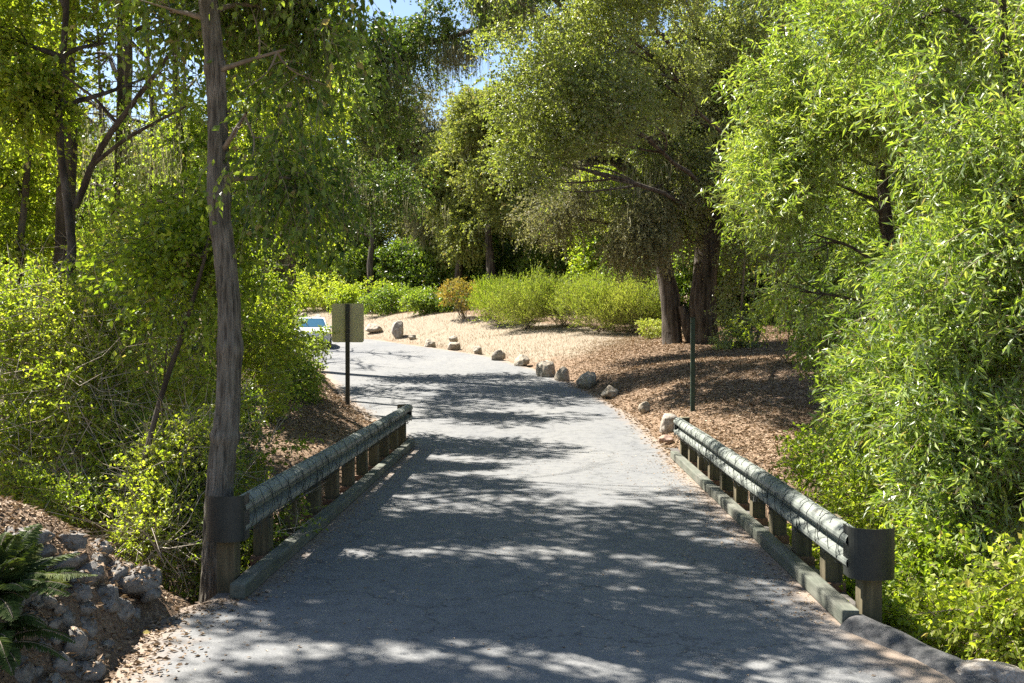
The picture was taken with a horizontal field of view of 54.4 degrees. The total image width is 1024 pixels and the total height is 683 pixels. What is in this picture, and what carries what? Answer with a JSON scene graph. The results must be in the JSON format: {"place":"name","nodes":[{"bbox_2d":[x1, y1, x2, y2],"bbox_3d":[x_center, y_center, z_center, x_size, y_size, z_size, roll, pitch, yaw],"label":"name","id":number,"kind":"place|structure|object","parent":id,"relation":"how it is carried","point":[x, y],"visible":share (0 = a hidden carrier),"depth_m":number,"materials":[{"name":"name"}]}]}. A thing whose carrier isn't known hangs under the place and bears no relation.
{"place":"outdoors","nodes":[
{"label":"outdoors","id":0,"kind":"place"},
{"bbox_2d":[296,303,683,368],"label":"dry grass","id":1,"kind":"structure","parent":0,"point":[508,348],"depth_m":47.43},
{"bbox_2d":[0,293,991,682],"bbox_3d":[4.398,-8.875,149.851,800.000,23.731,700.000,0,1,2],"label":"ground","id":2,"kind":"structure","parent":0,"point":[150,611],"depth_m":22.27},
{"bbox_2d":[14,661,35,682],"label":"bank stone","id":3,"kind":"object","parent":2,"relation":"on","point":[25,673],"visible":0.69,"depth_m":5.76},
{"bbox_2d":[4,526,54,544],"bbox_3d":[-3.316,1.353,6.790,0.365,0.203,0.334,0,1,-25],"label":"bank stone","id":4,"kind":"object","parent":2,"relation":"on","point":[45,538],"visible":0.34,"depth_m":6.71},
{"bbox_2d":[0,614,75,675],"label":"fern","id":5,"kind":"object","parent":2,"relation":"on","point":[9,648],"visible":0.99,"depth_m":5.56,"materials":[{"name":"green plant"}]},
{"bbox_2d":[0,0,95,454],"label":"ravine tree","id":6,"kind":"object","parent":2,"relation":"on","point":[26,191],"visible":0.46,"depth_m":15.46,"materials":[{"name":"green plant"}]},
{"bbox_2d":[0,524,96,621],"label":"fern","id":7,"kind":"object","parent":2,"relation":"on","point":[23,572],"visible":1,"depth_m":5.87,"materials":[{"name":"green plant"}]},
{"bbox_2d":[0,0,112,284],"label":"oak tree","id":8,"kind":"object","parent":2,"relation":"on","point":[96,168],"visible":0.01,"depth_m":23.10,"materials":[{"name":"green plant"}]},
{"bbox_2d":[41,0,77,473],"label":"ravine tree","id":9,"kind":"object","parent":2,"relation":"on","point":[60,232],"visible":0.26,"depth_m":15.29,"materials":[{"name":"brown plant"}]},
{"bbox_2d":[0,235,121,492],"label":"shrub","id":10,"kind":"object","parent":2,"relation":"on","point":[11,440],"visible":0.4,"depth_m":11.43,"materials":[{"name":"green plant"}]},
{"bbox_2d":[51,651,77,672],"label":"bank stone","id":11,"kind":"object","parent":2,"relation":"on","point":[62,665],"visible":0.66,"depth_m":6.15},
{"bbox_2d":[52,553,79,567],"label":"bank stone","id":12,"kind":"object","parent":2,"relation":"on","point":[74,561],"visible":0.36,"depth_m":6.79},
{"bbox_2d":[57,530,87,550],"bbox_3d":[-3.197,1.457,7.201,0.213,0.171,0.225,1,1,43],"label":"bank stone","id":13,"kind":"object","parent":2,"relation":"on","point":[78,540],"visible":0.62,"depth_m":7.13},
{"bbox_2d":[63,626,88,658],"bbox_3d":[-2.823,1.942,6.388,0.187,0.221,0.233,0,1,2],"label":"bank stone","id":14,"kind":"object","parent":2,"relation":"on","point":[79,646],"visible":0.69,"depth_m":6.34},
{"bbox_2d":[68,583,92,602],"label":"bank stone","id":15,"kind":"object","parent":2,"relation":"on","point":[84,595],"visible":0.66,"depth_m":6.74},
{"bbox_2d":[8,0,166,323],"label":"oak tree","id":16,"kind":"object","parent":2,"relation":"on","point":[85,198],"visible":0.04,"depth_m":27.21,"materials":[{"name":"green plant"}]},
{"bbox_2d":[0,207,174,475],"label":"shrub","id":17,"kind":"object","parent":2,"relation":"on","point":[77,243],"visible":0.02,"depth_m":16.68,"materials":[{"name":"green plant"}]},
{"bbox_2d":[74,660,105,680],"bbox_3d":[-2.700,2.106,6.310,0.206,0.170,0.239,1,1,41],"label":"bank stone","id":18,"kind":"object","parent":2,"relation":"on","point":[99,667],"visible":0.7,"depth_m":6.27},
{"bbox_2d":[82,619,97,639],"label":"bank stone","id":19,"kind":"object","parent":2,"relation":"on","point":[90,628],"visible":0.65,"depth_m":6.66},
{"bbox_2d":[76,561,104,585],"bbox_3d":[-3.002,1.649,7.029,0.240,0.194,0.170,0,1,2],"label":"bank stone","id":20,"kind":"object","parent":2,"relation":"on","point":[92,567],"visible":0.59,"depth_m":7.00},
{"bbox_2d":[0,238,202,558],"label":"shrub","id":21,"kind":"object","parent":2,"relation":"on","point":[84,403],"visible":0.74,"depth_m":11.01,"materials":[{"name":"green plant"}]},
{"bbox_2d":[0,432,202,586],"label":"shrub","id":22,"kind":"object","parent":2,"relation":"on","point":[47,493],"visible":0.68,"depth_m":10.04,"materials":[{"name":"green plant"}]},
{"bbox_2d":[48,3,159,228],"bbox_3d":[-16.452,-8.411,38.612,7.651,14.617,8.152,0,1,2],"label":"oak tree","id":23,"kind":"object","parent":2,"relation":"on","point":[95,104],"visible":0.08,"depth_m":38.37,"materials":[{"name":"green plant"}]},
{"bbox_2d":[97,584,121,612],"bbox_3d":[-2.912,1.863,7.133,0.185,0.237,0.222,0,1,2],"label":"bank stone","id":24,"kind":"object","parent":2,"relation":"on","point":[111,591],"visible":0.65,"depth_m":7.11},
{"bbox_2d":[107,560,127,591],"bbox_3d":[-3.010,1.788,7.527,0.191,0.249,0.259,0,1,-29],"label":"bank stone","id":25,"kind":"object","parent":2,"relation":"on","point":[121,572],"visible":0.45,"depth_m":7.46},
{"bbox_2d":[104,4,132,409],"bbox_3d":[-5.316,-4.848,20.308,9.483,12.820,7.520,0,1,36],"label":"ravine tree","id":26,"kind":"object","parent":2,"relation":"on","point":[129,54],"visible":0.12,"depth_m":19.63,"materials":[{"name":"brown plant"}]},
{"bbox_2d":[0,0,244,475],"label":"ravine tree","id":27,"kind":"object","parent":2,"relation":"on","point":[33,92],"visible":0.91,"depth_m":13.06,"materials":[{"name":"green plant"}]},
{"bbox_2d":[117,598,135,621],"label":"bank stone","id":28,"kind":"object","parent":2,"relation":"on","point":[129,615],"visible":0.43,"depth_m":7.23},
{"bbox_2d":[37,7,234,334],"bbox_3d":[-11.189,-5.560,29.232,6.336,10.962,6.995,0,1,2],"label":"oak tree","id":29,"kind":"object","parent":2,"relation":"on","point":[151,105],"visible":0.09,"depth_m":29.15,"materials":[{"name":"green plant"}]},
{"bbox_2d":[0,495,275,682],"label":"leaf litter","id":30,"kind":"object","parent":2,"relation":"on","point":[50,519],"visible":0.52,"depth_m":7.02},
{"bbox_2d":[33,0,244,246],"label":"ravine tree","id":31,"kind":"object","parent":2,"relation":"on","point":[120,171],"visible":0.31,"depth_m":16.54,"materials":[{"name":"green plant"}]},
{"bbox_2d":[118,565,162,594],"bbox_3d":[-2.868,1.826,7.599,0.322,0.231,0.400,0,1,29],"label":"bank stone","id":32,"kind":"object","parent":2,"relation":"on","point":[130,586],"visible":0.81,"depth_m":7.50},
{"bbox_2d":[32,192,262,595],"bbox_3d":[-4.745,0.814,13.037,2.521,5.636,4.321,0,1,-39],"label":"shrub","id":33,"kind":"object","parent":2,"relation":"on","point":[190,398],"visible":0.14,"depth_m":12.42,"materials":[{"name":"green plant"}]},
{"bbox_2d":[55,368,269,603],"bbox_3d":[-3.469,1.664,10.332,2.002,2.831,2.535,0,1,25],"label":"shrub","id":34,"kind":"object","parent":2,"relation":"on","point":[189,448],"visible":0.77,"depth_m":9.99,"materials":[{"name":"green plant"}]},
{"bbox_2d":[52,167,290,561],"bbox_3d":[-3.467,0.556,10.378,2.338,4.851,1.887,0,1,2],"label":"ravine tree","id":35,"kind":"object","parent":2,"relation":"on","point":[188,250],"visible":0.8,"depth_m":10.16,"materials":[{"name":"green plant"}]},
{"bbox_2d":[87,0,277,375],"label":"ravine tree","id":36,"kind":"object","parent":2,"relation":"on","point":[199,143],"visible":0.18,"depth_m":19.04,"materials":[{"name":"green plant"}]},
{"bbox_2d":[129,292,280,494],"bbox_3d":[-4.691,0.923,14.778,2.410,4.249,4.001,0,1,-16],"label":"shrub","id":37,"kind":"object","parent":2,"relation":"on","point":[253,402],"visible":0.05,"depth_m":15.12,"materials":[{"name":"green plant"}]},
{"bbox_2d":[112,451,328,603],"bbox_3d":[-3.038,2.223,10.124,2.506,2.193,2.459,0,1,-26],"label":"shrub","id":38,"kind":"object","parent":2,"relation":"on","point":[246,546],"visible":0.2,"depth_m":9.71,"materials":[{"name":"green plant"}]},
{"bbox_2d":[101,23,340,283],"bbox_3d":[-9.262,-5.884,31.523,7.416,11.898,5.730,0,1,2],"label":"oak tree","id":39,"kind":"object","parent":2,"relation":"on","point":[233,195],"visible":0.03,"depth_m":30.81,"materials":[{"name":"green plant"}]},
{"bbox_2d":[52,0,420,603],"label":"alder tree","id":40,"kind":"object","parent":2,"relation":"on","point":[213,27],"visible":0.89,"depth_m":9.29,"materials":[{"name":"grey plant"}]},
{"bbox_2d":[73,349,416,538],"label":"leaf litter","id":41,"kind":"object","parent":2,"relation":"on","point":[343,405],"visible":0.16,"depth_m":20.54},
{"bbox_2d":[196,277,323,559],"bbox_3d":[-3.259,1.459,12.785,1.844,4.918,3.398,0,1,-21],"label":"shrub","id":42,"kind":"object","parent":2,"relation":"on","point":[273,345],"visible":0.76,"depth_m":13.27,"materials":[{"name":"green plant"}]},
{"bbox_2d":[211,239,316,428],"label":"shrub","id":43,"kind":"object","parent":2,"relation":"on","point":[288,295],"visible":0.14,"depth_m":20.72,"materials":[{"name":"green plant"}]},
{"bbox_2d":[133,10,423,341],"bbox_3d":[-6.575,-5.071,30.905,6.865,10.273,10.245,0,1,13],"label":"ravine tree","id":44,"kind":"object","parent":2,"relation":"on","point":[358,90],"visible":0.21,"depth_m":31.93,"materials":[{"name":"green plant"}]},
{"bbox_2d":[190,0,368,387],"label":"ravine tree","id":45,"kind":"object","parent":2,"relation":"on","point":[308,132],"visible":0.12,"depth_m":21.59,"materials":[{"name":"green plant"}]},
{"bbox_2d":[261,262,323,301],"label":"shrub","id":46,"kind":"object","parent":2,"relation":"on","point":[301,282],"visible":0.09,"depth_m":72.03,"materials":[{"name":"green plant"}]},
{"bbox_2d":[241,292,351,406],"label":"shrub","id":47,"kind":"object","parent":2,"relation":"on","point":[309,384],"visible":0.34,"depth_m":22.50,"materials":[{"name":"green plant"}]},
{"bbox_2d":[277,269,365,311],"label":"shrub","id":48,"kind":"object","parent":2,"relation":"on","point":[333,286],"visible":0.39,"depth_m":68.00,"materials":[{"name":"green plant"}]},
{"bbox_2d":[304,238,350,297],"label":"woodland shrub","id":49,"kind":"object","parent":2,"relation":"on","point":[339,248],"visible":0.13,"depth_m":76.28,"materials":[{"name":"green plant"}]},
{"bbox_2d":[266,152,391,258],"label":"oak tree","id":50,"kind":"object","parent":2,"relation":"on","point":[382,240],"visible":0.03,"depth_m":82.29,"materials":[{"name":"green plant"}]},
{"bbox_2d":[332,304,363,405],"bbox_3d":[-3.986,0.481,24.124,0.790,2.799,0.086,0,1,5],"label":"road sign","id":51,"kind":"object","parent":2,"relation":"on","point":[348,321],"visible":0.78,"depth_m":24.14,"materials":[{"name":"metal"}]},
{"bbox_2d":[328,244,383,293],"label":"woodland shrub","id":52,"kind":"object","parent":2,"relation":"on","point":[360,258],"visible":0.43,"depth_m":73.67,"materials":[{"name":"green plant"}]},
{"bbox_2d":[328,138,394,258],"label":"oak tree","id":53,"kind":"object","parent":2,"relation":"on","point":[367,237],"visible":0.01,"depth_m":94.73,"materials":[{"name":"green plant"}]},
{"bbox_2d":[323,276,403,313],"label":"shrub","id":54,"kind":"object","parent":2,"relation":"on","point":[342,297],"visible":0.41,"depth_m":66.57,"materials":[{"name":"green plant"}]},
{"bbox_2d":[329,61,432,298],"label":"oak tree","id":55,"kind":"object","parent":2,"relation":"on","point":[370,271],"visible":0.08,"depth_m":70.08,"materials":[{"name":"green plant"}]},
{"bbox_2d":[367,133,419,248],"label":"oak tree","id":56,"kind":"object","parent":2,"relation":"on","point":[397,230],"visible":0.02,"depth_m":78.51,"materials":[{"name":"green plant"}]},
{"bbox_2d":[354,282,436,316],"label":"shrub","id":57,"kind":"object","parent":2,"relation":"on","point":[391,306],"visible":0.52,"depth_m":63.47,"materials":[{"name":"green plant"}]},
{"bbox_2d":[366,235,434,302],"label":"woodland shrub","id":58,"kind":"object","parent":2,"relation":"on","point":[386,259],"visible":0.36,"depth_m":71.25,"materials":[{"name":"green plant"}]},
{"bbox_2d":[384,225,453,305],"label":"woodland shrub","id":59,"kind":"object","parent":2,"relation":"on","point":[421,259],"visible":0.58,"depth_m":68.92,"materials":[{"name":"green plant"}]},
{"bbox_2d":[265,0,573,327],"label":"live oak","id":60,"kind":"object","parent":2,"relation":"on","point":[413,39],"visible":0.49,"depth_m":32.91,"materials":[{"name":"green plant"}]},
{"bbox_2d":[380,81,458,287],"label":"oak tree","id":61,"kind":"object","parent":2,"relation":"on","point":[426,130],"visible":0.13,"depth_m":69.41,"materials":[{"name":"green plant"}]},
{"bbox_2d":[397,283,477,315],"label":"shrub","id":62,"kind":"object","parent":2,"relation":"on","point":[427,301],"visible":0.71,"depth_m":59.28,"materials":[{"name":"green plant"}]},
{"bbox_2d":[400,120,505,290],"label":"oak tree","id":63,"kind":"object","parent":2,"relation":"on","point":[438,208],"visible":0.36,"depth_m":64.58,"materials":[{"name":"green plant"}]},
{"bbox_2d":[433,277,478,317],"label":"flowering shrub","id":64,"kind":"object","parent":2,"relation":"on","point":[458,287],"visible":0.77,"depth_m":55.84,"materials":[{"name":"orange plant"}]},
{"bbox_2d":[428,75,532,285],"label":"oak tree","id":65,"kind":"object","parent":2,"relation":"on","point":[470,135],"visible":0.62,"depth_m":61.17,"materials":[{"name":"green plant"}]},
{"bbox_2d":[466,273,523,323],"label":"coyote brush","id":66,"kind":"object","parent":2,"relation":"on","point":[478,285],"visible":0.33,"depth_m":52.83,"materials":[{"name":"green plant"}]},
{"bbox_2d":[447,235,545,295],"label":"woodland shrub","id":67,"kind":"object","parent":2,"relation":"on","point":[504,261],"visible":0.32,"depth_m":65.48,"materials":[{"name":"green plant"}]},
{"bbox_2d":[472,269,573,330],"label":"coyote brush","id":68,"kind":"object","parent":2,"relation":"on","point":[511,305],"visible":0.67,"depth_m":49.73,"materials":[{"name":"green plant"}]},
{"bbox_2d":[508,249,555,305],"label":"woodland shrub","id":69,"kind":"object","parent":2,"relation":"on","point":[527,264],"visible":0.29,"depth_m":61.19,"materials":[{"name":"green plant"}]},
{"bbox_2d":[211,448,854,605],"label":"bridge deck","id":70,"kind":"structure","parent":2,"relation":"on","point":[814,568],"depth_m":9.13,"materials":[{"name":"concrete"}]},
{"bbox_2d":[206,404,412,592],"bbox_3d":[-2.217,1.787,13.670,0.378,1.187,10.864,0,1,2],"label":"guardrail","id":71,"kind":"object","parent":70,"relation":"on","point":[231,521],"visible":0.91,"depth_m":10.17,"materials":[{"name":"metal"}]},
{"bbox_2d":[673,417,894,622],"bbox_3d":[2.806,1.844,12.317,0.383,1.102,9.964,0,1,2],"label":"guardrail","id":72,"kind":"object","parent":70,"relation":"on","point":[864,559],"visible":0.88,"depth_m":8.99,"materials":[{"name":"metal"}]},
{"bbox_2d":[536,360,555,376],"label":"boulder","id":73,"kind":"object","parent":2,"relation":"on","point":[545,368],"visible":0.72,"depth_m":33.05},
{"bbox_2d":[484,70,609,301],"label":"oak tree","id":74,"kind":"object","parent":2,"relation":"on","point":[518,223],"visible":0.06,"depth_m":58.43,"materials":[{"name":"green plant"}]},
{"bbox_2d":[505,258,610,326],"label":"coyote brush","id":75,"kind":"object","parent":2,"relation":"on","point":[545,287],"visible":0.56,"depth_m":48.78,"materials":[{"name":"green plant"}]},
{"bbox_2d":[533,238,582,308],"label":"woodland shrub","id":76,"kind":"object","parent":2,"relation":"on","point":[551,268],"visible":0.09,"depth_m":59.07,"materials":[{"name":"green plant"}]},
{"bbox_2d":[576,371,595,388],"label":"boulder","id":77,"kind":"object","parent":2,"relation":"on","point":[586,380],"visible":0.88,"depth_m":29.35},
{"bbox_2d":[541,270,644,331],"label":"coyote brush","id":78,"kind":"object","parent":2,"relation":"on","point":[587,292],"visible":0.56,"depth_m":46.65,"materials":[{"name":"green plant"}]},
{"bbox_2d":[533,165,654,282],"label":"tree","id":79,"kind":"object","parent":2,"relation":"on","point":[582,261],"visible":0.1,"depth_m":52.02,"materials":[{"name":"green plant"}]},
{"bbox_2d":[500,136,708,344],"bbox_3d":[3.267,-3.271,34.128,7.377,7.233,5.205,0,1,2],"label":"live oak","id":80,"kind":"object","parent":2,"relation":"on","point":[632,239],"visible":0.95,"depth_m":33.50,"materials":[{"name":"green plant"}]},
{"bbox_2d":[590,241,659,322],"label":"woodland shrub","id":81,"kind":"object","parent":2,"relation":"on","point":[595,268],"visible":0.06,"depth_m":49.93,"materials":[{"name":"green plant"}]},
{"bbox_2d":[590,273,661,333],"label":"coyote brush","id":82,"kind":"object","parent":2,"relation":"on","point":[620,300],"visible":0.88,"depth_m":45.38,"materials":[{"name":"green plant"}]},
{"bbox_2d":[460,0,831,344],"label":"live oak","id":83,"kind":"object","parent":2,"relation":"on","point":[595,100],"visible":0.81,"depth_m":26.94,"materials":[{"name":"green plant"}]},
{"bbox_2d":[634,308,661,337],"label":"shrub","id":84,"kind":"object","parent":2,"relation":"on","point":[642,327],"visible":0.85,"depth_m":40.31,"materials":[{"name":"green plant"}]},
{"bbox_2d":[659,413,677,433],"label":"boulder","id":85,"kind":"object","parent":2,"relation":"on","point":[667,425],"visible":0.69,"depth_m":20.30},
{"bbox_2d":[690,317,694,411],"bbox_3d":[3.942,0.644,21.721,0.104,2.336,0.104,0,1,2],"label":"marker post","id":86,"kind":"object","parent":2,"relation":"on","point":[692,363],"visible":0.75,"depth_m":21.68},
{"bbox_2d":[643,225,747,320],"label":"woodland shrub","id":87,"kind":"object","parent":2,"relation":"on","point":[682,279],"visible":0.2,"depth_m":47.68,"materials":[{"name":"green plant"}]},
{"bbox_2d":[549,324,880,489],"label":"leaf litter","id":88,"kind":"object","parent":2,"relation":"on","point":[721,358],"visible":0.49,"depth_m":25.17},
{"bbox_2d":[684,233,801,323],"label":"woodland shrub","id":89,"kind":"object","parent":2,"relation":"on","point":[746,299],"visible":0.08,"depth_m":47.95,"materials":[{"name":"green plant"}]},
{"bbox_2d":[704,149,803,350],"bbox_3d":[8.367,-3.036,34.050,3.740,7.973,2.967,0,1,2],"label":"shrub","id":90,"kind":"object","parent":2,"relation":"on","point":[740,276],"visible":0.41,"depth_m":33.70,"materials":[{"name":"green plant"}]},
{"bbox_2d":[695,33,868,324],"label":"oak tree","id":91,"kind":"object","parent":2,"relation":"on","point":[759,257],"visible":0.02,"depth_m":42.49,"materials":[{"name":"green plant"}]},
{"bbox_2d":[723,284,852,363],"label":"shrub","id":92,"kind":"object","parent":2,"relation":"on","point":[769,309],"visible":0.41,"depth_m":26.90,"materials":[{"name":"green plant"}]},
{"bbox_2d":[768,522,889,599],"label":"shrub","id":93,"kind":"object","parent":2,"relation":"on","point":[815,551],"visible":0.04,"depth_m":10.93,"materials":[{"name":"green plant"}]},
{"bbox_2d":[766,16,898,306],"bbox_3d":[14.488,-7.029,39.495,9.307,12.957,10.667,0,1,2],"label":"oak tree","id":94,"kind":"object","parent":2,"relation":"on","point":[796,261],"visible":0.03,"depth_m":38.41,"materials":[{"name":"green plant"}]},
{"bbox_2d":[799,324,876,474],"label":"shrub","id":95,"kind":"object","parent":2,"relation":"on","point":[826,378],"visible":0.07,"depth_m":16.29,"materials":[{"name":"green plant"}]},
{"bbox_2d":[780,209,896,414],"bbox_3d":[7.042,-0.618,20.642,2.952,4.228,2.712,0,1,2],"label":"shrub","id":96,"kind":"object","parent":2,"relation":"on","point":[813,353],"visible":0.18,"depth_m":20.67,"materials":[{"name":"green plant"}]},
{"bbox_2d":[696,0,1023,360],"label":"willow tree","id":97,"kind":"object","parent":2,"relation":"on","point":[795,176],"visible":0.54,"depth_m":14.85,"materials":[{"name":"green plant"}]},
{"bbox_2d":[768,416,958,562],"bbox_3d":[4.272,2.349,12.355,2.246,2.865,3.919,0,1,2],"label":"shrub","id":98,"kind":"object","parent":2,"relation":"on","point":[826,490],"visible":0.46,"depth_m":12.05,"materials":[{"name":"green plant"}]},
{"bbox_2d":[758,0,1023,590],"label":"willow tree","id":99,"kind":"object","parent":2,"relation":"on","point":[952,335],"visible":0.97,"depth_m":9.33,"materials":[{"name":"green plant"}]},
{"bbox_2d":[778,0,1023,449],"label":"willow tree","id":100,"kind":"object","parent":2,"relation":"on","point":[832,323],"visible":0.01,"depth_m":18.37,"materials":[{"name":"green plant"}]},
{"bbox_2d":[839,614,996,682],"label":"asphalt berm","id":101,"kind":"structure","parent":2,"relation":"on","point":[877,632],"depth_m":6.84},
{"bbox_2d":[839,448,1023,647],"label":"shrub","id":102,"kind":"object","parent":2,"relation":"on","point":[932,563],"visible":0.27,"depth_m":8.48,"materials":[{"name":"green plant"}]},
{"bbox_2d":[848,517,1023,669],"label":"shrub","id":103,"kind":"object","parent":2,"relation":"on","point":[977,622],"visible":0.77,"depth_m":7.03,"materials":[{"name":"green plant"}]},
{"bbox_2d":[954,659,1023,682],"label":"rock slab","id":104,"kind":"object","parent":2,"relation":"on","point":[999,672],"visible":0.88,"depth_m":6.32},
{"bbox_2d":[14,0,1016,288],"label":"sky","id":105,"kind":"structure","parent":0,"point":[401,8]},
{"bbox_2d":[112,339,955,682],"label":"road","id":106,"kind":"structure","parent":0,"point":[512,553],"depth_m":8.88,"materials":[{"name":"asphalt"}]},
{"bbox_2d":[294,317,331,346],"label":"parked car","id":107,"kind":"object","parent":106,"relation":"on","point":[314,322],"visible":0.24,"depth_m":48.02,"materials":[{"name":"white paint"}]},
{"bbox_2d":[230,440,413,598],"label":"timber kerb","id":108,"kind":"structure","parent":106,"relation":"on","point":[248,582],"depth_m":10.24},
{"bbox_2d":[111,447,875,681],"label":"road litter","id":109,"kind":"object","parent":106,"relation":"on","point":[561,552],"visible":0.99,"depth_m":9.86,"materials":[{"name":"brown plant"}]},
{"bbox_2d":[670,451,858,623],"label":"timber kerb","id":110,"kind":"structure","parent":106,"relation":"on","point":[835,604],"depth_m":9.50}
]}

